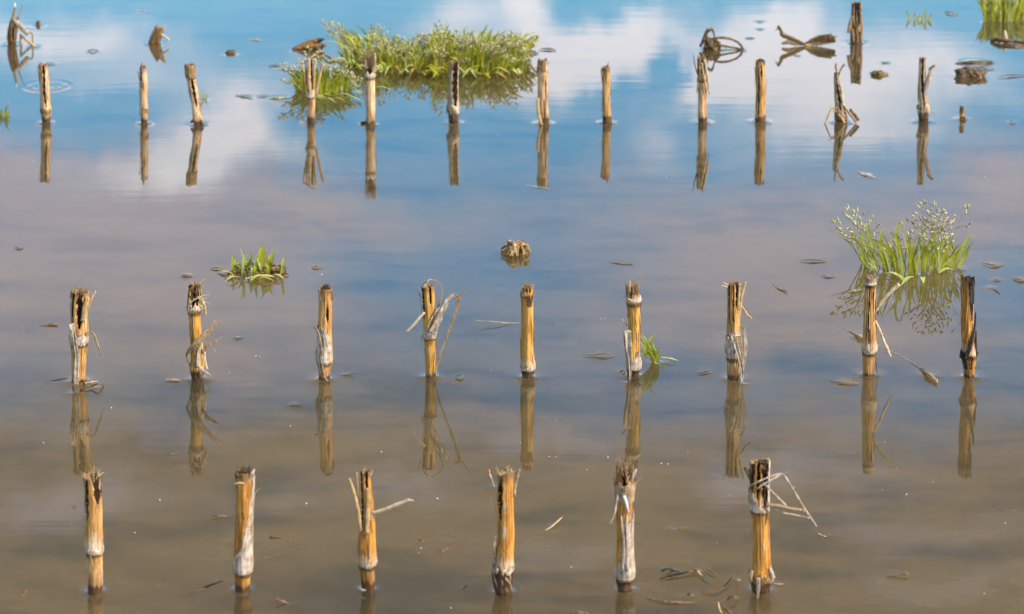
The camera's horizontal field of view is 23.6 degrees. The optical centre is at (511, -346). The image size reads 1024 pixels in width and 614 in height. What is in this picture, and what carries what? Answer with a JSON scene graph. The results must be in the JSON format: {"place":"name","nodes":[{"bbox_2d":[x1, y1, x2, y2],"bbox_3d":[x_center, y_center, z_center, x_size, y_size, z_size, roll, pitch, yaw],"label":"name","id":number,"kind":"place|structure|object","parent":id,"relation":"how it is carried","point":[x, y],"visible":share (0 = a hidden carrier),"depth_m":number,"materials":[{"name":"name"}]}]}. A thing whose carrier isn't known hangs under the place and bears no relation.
{"place":"outdoors","nodes":[
{"label":"outdoors","id":0,"kind":"place"},
{"bbox_2d":[0,0,1023,613],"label":"water","id":1,"kind":"structure","parent":0,"point":[118,206],"depth_m":4.06,"materials":[{"name":"blue liquid"}]},
{"bbox_2d":[0,102,10,116],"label":"grass clump","id":2,"kind":"object","parent":1,"relation":"on","point":[5,113],"visible":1,"depth_m":5.22,"materials":[{"name":"green plant"}]},
{"bbox_2d":[7,3,34,45],"bbox_3d":[-1.167,0.893,5.837,0.071,0.134,0.024,0,5,0],"label":"broken stump","id":3,"kind":"object","parent":1,"relation":"on","point":[15,24],"visible":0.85,"depth_m":5.83,"materials":[{"name":"brown wood"}]},
{"bbox_2d":[19,590,27,599],"bbox_3d":[-0.609,1.175,3.045,0.009,0.005,0.050,0,5,0],"label":"sunken stick","id":4,"kind":"object","parent":1,"relation":"in","point":[24,593],"visible":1,"depth_m":3.06,"materials":[{"name":"brown wood"}]},
{"bbox_2d":[15,378,67,386],"bbox_3d":[-0.729,1.113,3.744,0.120,0.003,0.010,-2,5,-21],"label":"sunken stick","id":5,"kind":"object","parent":1,"relation":"on","point":[47,381],"visible":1,"depth_m":3.75,"materials":[{"name":"wood"}]},
{"bbox_2d":[37,62,51,122],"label":"corn stalk","id":6,"kind":"object","parent":1,"relation":"on","point":[45,102],"visible":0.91,"depth_m":5.16,"materials":[{"name":"plant"}]},
{"bbox_2d":[68,285,102,384],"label":"corn stalk","id":7,"kind":"object","parent":1,"relation":"on","point":[78,325],"visible":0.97,"depth_m":3.73,"materials":[{"name":"plant"}]},
{"bbox_2d":[81,468,104,595],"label":"corn stalk","id":8,"kind":"object","parent":1,"relation":"on","point":[93,534],"visible":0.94,"depth_m":3.05,"materials":[{"name":"plant"}]},
{"bbox_2d":[138,63,148,123],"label":"corn stalk","id":9,"kind":"object","parent":1,"relation":"on","point":[143,108],"visible":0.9,"depth_m":5.16,"materials":[{"name":"beige plant"}]},
{"bbox_2d":[148,24,169,43],"bbox_3d":[-0.845,0.921,5.851,0.061,0.079,0.029,0,5,0],"label":"broken stump","id":10,"kind":"object","parent":1,"relation":"on","point":[157,35],"visible":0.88,"depth_m":5.84,"materials":[{"name":"wood"}]},
{"bbox_2d":[184,62,203,125],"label":"corn stalk","id":11,"kind":"object","parent":1,"relation":"on","point":[190,72],"visible":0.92,"depth_m":5.15,"materials":[{"name":"plant"}]},
{"bbox_2d":[185,279,221,380],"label":"corn stalk","id":12,"kind":"object","parent":1,"relation":"on","point":[196,350],"visible":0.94,"depth_m":3.74,"materials":[{"name":"plant"}]},
{"bbox_2d":[195,579,225,590],"bbox_3d":[-0.386,1.172,3.078,0.066,0.004,0.007,-5,7,-44],"label":"sunken stick","id":13,"kind":"object","parent":1,"relation":"on","point":[207,586],"visible":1,"depth_m":3.08,"materials":[{"name":"brown wood"}]},
{"bbox_2d":[225,50,235,53],"bbox_3d":[-0.661,0.936,5.761,0.031,0.016,0.023,0,5,0],"label":"mud clod","id":14,"kind":"object","parent":1,"relation":"on","point":[230,51],"visible":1,"depth_m":5.75,"materials":[{"name":"brown soil"}]},
{"bbox_2d":[232,459,259,592],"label":"corn stalk","id":15,"kind":"object","parent":1,"relation":"on","point":[243,560],"visible":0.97,"depth_m":3.05,"materials":[{"name":"plant"}]},
{"bbox_2d":[226,242,288,280],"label":"grass clump","id":16,"kind":"object","parent":1,"relation":"on","point":[268,268],"visible":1,"depth_m":4.23,"materials":[{"name":"green plant"}]},
{"bbox_2d":[269,535,285,538],"bbox_3d":[-0.283,1.159,3.208,0.073,0.006,0.008,2,5,20],"label":"sunken stick","id":17,"kind":"object","parent":1,"relation":"on","point":[273,536],"visible":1,"depth_m":3.22,"materials":[{"name":"brown wood"}]},
{"bbox_2d":[270,96,287,98],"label":"floating leaf","id":18,"kind":"object","parent":1,"relation":"on","point":[279,97],"visible":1,"depth_m":5.36,"materials":[{"name":"plant"}]},
{"bbox_2d":[301,55,323,121],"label":"corn stalk","id":19,"kind":"object","parent":1,"relation":"on","point":[309,72],"visible":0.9,"depth_m":5.17,"materials":[{"name":"plant"}]},
{"bbox_2d":[292,38,337,61],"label":"fallen stalk","id":20,"kind":"object","parent":1,"relation":"on","point":[314,44],"visible":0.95,"depth_m":5.79,"materials":[{"name":"plant"}]},
{"bbox_2d":[313,283,333,381],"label":"corn stalk","id":21,"kind":"object","parent":1,"relation":"on","point":[324,355],"visible":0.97,"depth_m":3.74,"materials":[{"name":"plant"}]},
{"bbox_2d":[277,45,390,101],"bbox_3d":[-0.403,0.918,5.414,0.222,0.098,0.177,4,6,35],"label":"grass clump","id":22,"kind":"object","parent":1,"relation":"on","point":[339,80],"visible":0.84,"depth_m":5.42,"materials":[{"name":"green plant"}]},
{"bbox_2d":[363,48,375,125],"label":"corn stalk","id":23,"kind":"object","parent":1,"relation":"on","point":[370,76],"visible":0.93,"depth_m":5.14,"materials":[{"name":"plant"}]},
{"bbox_2d":[348,467,413,591],"bbox_3d":[-0.163,1.108,3.063,0.082,0.189,0.026,0,5,0],"label":"corn stalk","id":24,"kind":"object","parent":1,"relation":"on","point":[367,560],"visible":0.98,"depth_m":3.05,"materials":[{"name":"plant"}]},
{"bbox_2d":[321,19,549,78],"bbox_3d":[-0.188,0.888,5.640,0.538,0.119,0.275,1,5,7],"label":"grass clump","id":25,"kind":"object","parent":1,"relation":"on","point":[471,57],"visible":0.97,"depth_m":5.61,"materials":[{"name":"green plant"}]},
{"bbox_2d":[406,279,467,377],"bbox_3d":[-0.115,1.047,3.763,0.096,0.188,0.026,0,5,0],"label":"corn stalk","id":26,"kind":"object","parent":1,"relation":"on","point":[431,320],"visible":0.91,"depth_m":3.75,"materials":[{"name":"plant"}]},
{"bbox_2d":[439,543,458,552],"bbox_3d":[-0.068,1.161,3.200,0.072,0.004,0.008,-4,7,-40],"label":"sunken stick","id":27,"kind":"object","parent":1,"relation":"in","point":[446,548],"visible":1,"depth_m":3.19,"materials":[{"name":"brown wood"}]},
{"bbox_2d":[446,60,459,123],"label":"corn stalk","id":28,"kind":"object","parent":1,"relation":"on","point":[452,109],"visible":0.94,"depth_m":5.16,"materials":[{"name":"beige plant"}]},
{"bbox_2d":[491,466,520,596],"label":"corn stalk","id":29,"kind":"object","parent":1,"relation":"on","point":[502,573],"visible":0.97,"depth_m":3.05,"materials":[{"name":"plant"}]},
{"bbox_2d":[501,240,529,255],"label":"husk clump","id":30,"kind":"object","parent":1,"relation":"on","point":[517,247],"visible":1,"depth_m":4.33,"materials":[{"name":"plant"}]},
{"bbox_2d":[519,282,535,378],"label":"corn stalk","id":31,"kind":"object","parent":1,"relation":"on","point":[527,362],"visible":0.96,"depth_m":3.75,"materials":[{"name":"plant"}]},
{"bbox_2d":[536,58,548,124],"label":"corn stalk","id":32,"kind":"object","parent":1,"relation":"on","point":[542,108],"visible":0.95,"depth_m":5.15,"materials":[{"name":"plant"}]},
{"bbox_2d":[546,517,561,529],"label":"floating twig","id":33,"kind":"object","parent":1,"relation":"on","point":[558,520],"visible":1,"depth_m":3.25,"materials":[{"name":"wood"}]},
{"bbox_2d":[566,611,589,613],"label":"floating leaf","id":34,"kind":"object","parent":1,"relation":"on","point":[578,612],"visible":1,"depth_m":3.00,"materials":[{"name":"brown plant"}]},
{"bbox_2d":[588,353,611,355],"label":"floating leaf","id":35,"kind":"object","parent":1,"relation":"on","point":[599,354],"visible":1,"depth_m":3.85,"materials":[{"name":"brown plant"}]},
{"bbox_2d":[600,63,611,123],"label":"corn stalk","id":36,"kind":"object","parent":1,"relation":"on","point":[606,95],"visible":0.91,"depth_m":5.16,"materials":[{"name":"plant"}]},
{"bbox_2d":[609,453,640,592],"bbox_3d":[0.141,1.100,3.062,0.042,0.205,0.028,0,5,0],"label":"corn stalk","id":37,"kind":"object","parent":1,"relation":"on","point":[625,482],"visible":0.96,"depth_m":3.05,"materials":[{"name":"plant"}]},
{"bbox_2d":[621,279,641,379],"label":"corn stalk","id":38,"kind":"object","parent":1,"relation":"on","point":[633,300],"visible":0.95,"depth_m":3.76,"materials":[{"name":"plant"}]},
{"bbox_2d":[640,334,677,366],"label":"grass clump","id":39,"kind":"object","parent":1,"relation":"on","point":[651,354],"visible":0.97,"depth_m":3.82,"materials":[{"name":"green plant"}]},
{"bbox_2d":[644,597,694,603],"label":"raft twig","id":40,"kind":"object","parent":1,"relation":"on","point":[679,602],"visible":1,"depth_m":3.04,"materials":[{"name":"brown wood"}]},
{"bbox_2d":[660,570,695,578],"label":"raft twig","id":41,"kind":"object","parent":1,"relation":"on","point":[680,573],"visible":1,"depth_m":3.11,"materials":[{"name":"brown wood"}]},
{"bbox_2d":[693,54,709,123],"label":"corn stalk","id":42,"kind":"object","parent":1,"relation":"on","point":[702,77],"visible":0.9,"depth_m":5.16,"materials":[{"name":"plant"}]},
{"bbox_2d":[697,571,709,584],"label":"raft twig","id":43,"kind":"object","parent":1,"relation":"on","point":[703,578],"visible":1,"depth_m":3.10,"materials":[{"name":"wood"}]},
{"bbox_2d":[702,574,734,593],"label":"raft twig","id":44,"kind":"object","parent":1,"relation":"on","point":[712,591],"visible":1,"depth_m":3.06,"materials":[{"name":"brown wood"}]},
{"bbox_2d":[699,28,743,49],"bbox_3d":[0.496,0.910,5.797,0.106,0.061,0.039,0,5,0],"label":"root tangle","id":45,"kind":"object","parent":1,"relation":"on","point":[712,43],"visible":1,"depth_m":5.79,"materials":[{"name":"brown wood"}]},
{"bbox_2d":[721,281,751,381],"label":"corn stalk","id":46,"kind":"object","parent":1,"relation":"on","point":[735,357],"visible":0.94,"depth_m":3.74,"materials":[{"name":"plant"}]},
{"bbox_2d":[754,58,766,122],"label":"corn stalk","id":47,"kind":"object","parent":1,"relation":"on","point":[760,104],"visible":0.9,"depth_m":5.17,"materials":[{"name":"plant"}]},
{"bbox_2d":[744,457,816,597],"bbox_3d":[0.334,1.101,3.059,0.092,0.203,0.034,0,5,0],"label":"corn stalk","id":48,"kind":"object","parent":1,"relation":"on","point":[761,576],"visible":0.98,"depth_m":3.05,"materials":[{"name":"plant"}]},
{"bbox_2d":[775,25,836,45],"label":"fallen stalk","id":49,"kind":"object","parent":1,"relation":"on","point":[818,40],"visible":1,"depth_m":5.82,"materials":[{"name":"plant"}]},
{"bbox_2d":[800,259,826,260],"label":"floating leaf","id":50,"kind":"object","parent":1,"relation":"on","point":[814,260],"visible":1,"depth_m":4.30,"materials":[{"name":"grey plant"}]},
{"bbox_2d":[824,63,859,123],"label":"corn stalk","id":51,"kind":"object","parent":1,"relation":"on","point":[840,109],"visible":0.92,"depth_m":5.17,"materials":[{"name":"plant"}]},
{"bbox_2d":[830,380,857,382],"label":"floating leaf","id":52,"kind":"object","parent":1,"relation":"on","point":[844,381],"visible":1,"depth_m":3.74,"materials":[{"name":"beige plant"}]},
{"bbox_2d":[847,1,862,43],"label":"broken stump","id":53,"kind":"object","parent":1,"relation":"on","point":[855,27],"visible":0.92,"depth_m":5.84,"materials":[{"name":"wood"}]},
{"bbox_2d":[870,70,888,75],"bbox_3d":[0.833,0.953,5.563,0.042,0.021,0.028,0,5,0],"label":"mud clod","id":54,"kind":"object","parent":1,"relation":"on","point":[877,73],"visible":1,"depth_m":5.56,"materials":[{"name":"brown soil"}]},
{"bbox_2d":[861,275,900,375],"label":"corn stalk","id":55,"kind":"object","parent":1,"relation":"on","point":[869,348],"visible":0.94,"depth_m":3.76,"materials":[{"name":"plant"}]},
{"bbox_2d":[846,329,937,383],"bbox_3d":[0.590,1.100,3.881,0.022,0.017,0.301,-2,6,-26],"label":"sunken branch","id":56,"kind":"object","parent":1,"relation":"on","point":[928,374],"visible":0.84,"depth_m":3.82,"materials":[{"name":"plant"}]},
{"bbox_2d":[886,572,908,576],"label":"floating twig","id":57,"kind":"object","parent":1,"relation":"on","point":[904,573],"visible":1,"depth_m":3.11,"materials":[{"name":"brown wood"}]},
{"bbox_2d":[831,200,974,284],"bbox_3d":[0.681,1.008,4.236,0.257,0.124,0.137,0,5,0],"label":"grass clump","id":58,"kind":"object","parent":1,"relation":"on","point":[938,258],"visible":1,"depth_m":4.25,"materials":[{"name":"green plant"}]},
{"bbox_2d":[906,10,932,20],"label":"grass clump","id":59,"kind":"object","parent":1,"relation":"on","point":[921,17],"visible":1,"depth_m":6.09,"materials":[{"name":"green plant"}]},
{"bbox_2d":[917,57,934,121],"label":"corn stalk","id":60,"kind":"object","parent":1,"relation":"on","point":[923,108],"visible":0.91,"depth_m":5.17,"materials":[{"name":"plant"}]},
{"bbox_2d":[959,105,965,118],"bbox_3d":[0.954,0.985,5.198,0.012,0.060,0.014,-2,6,-26],"label":"broken stump","id":61,"kind":"object","parent":1,"relation":"in","point":[961,112],"visible":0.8,"depth_m":5.19,"materials":[{"name":"brown wood"}]},
{"bbox_2d":[959,275,977,378],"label":"corn stalk","id":62,"kind":"object","parent":1,"relation":"on","point":[968,354],"visible":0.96,"depth_m":3.75,"materials":[{"name":"plant"}]},
{"bbox_2d":[954,66,987,78],"bbox_3d":[1.038,0.954,5.557,0.076,0.040,0.059,0,5,0],"label":"mud clod","id":63,"kind":"object","parent":1,"relation":"on","point":[964,72],"visible":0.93,"depth_m":5.54,"materials":[{"name":"brown soil"}]},
{"bbox_2d":[957,60,994,63],"bbox_3d":[1.069,0.944,5.665,0.095,0.011,0.028,0,5,0],"label":"mud clod","id":64,"kind":"object","parent":1,"relation":"on","point":[978,62],"visible":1,"depth_m":5.66,"materials":[{"name":"brown soil"}]},
{"bbox_2d":[976,0,1023,21],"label":"grass clump","id":65,"kind":"object","parent":1,"relation":"on","point":[1001,10],"visible":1,"depth_m":6.08,"materials":[{"name":"green plant"}]},
{"bbox_2d":[990,31,1023,43],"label":"driftwood","id":66,"kind":"object","parent":1,"relation":"on","point":[1005,39],"visible":1,"depth_m":5.85,"materials":[{"name":"brown wood"}]},
{"bbox_2d":[1003,44,1023,47],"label":"mud clod","id":67,"kind":"object","parent":1,"relation":"on","point":[1014,45],"visible":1,"depth_m":5.82,"materials":[{"name":"brown soil"}]}
]}

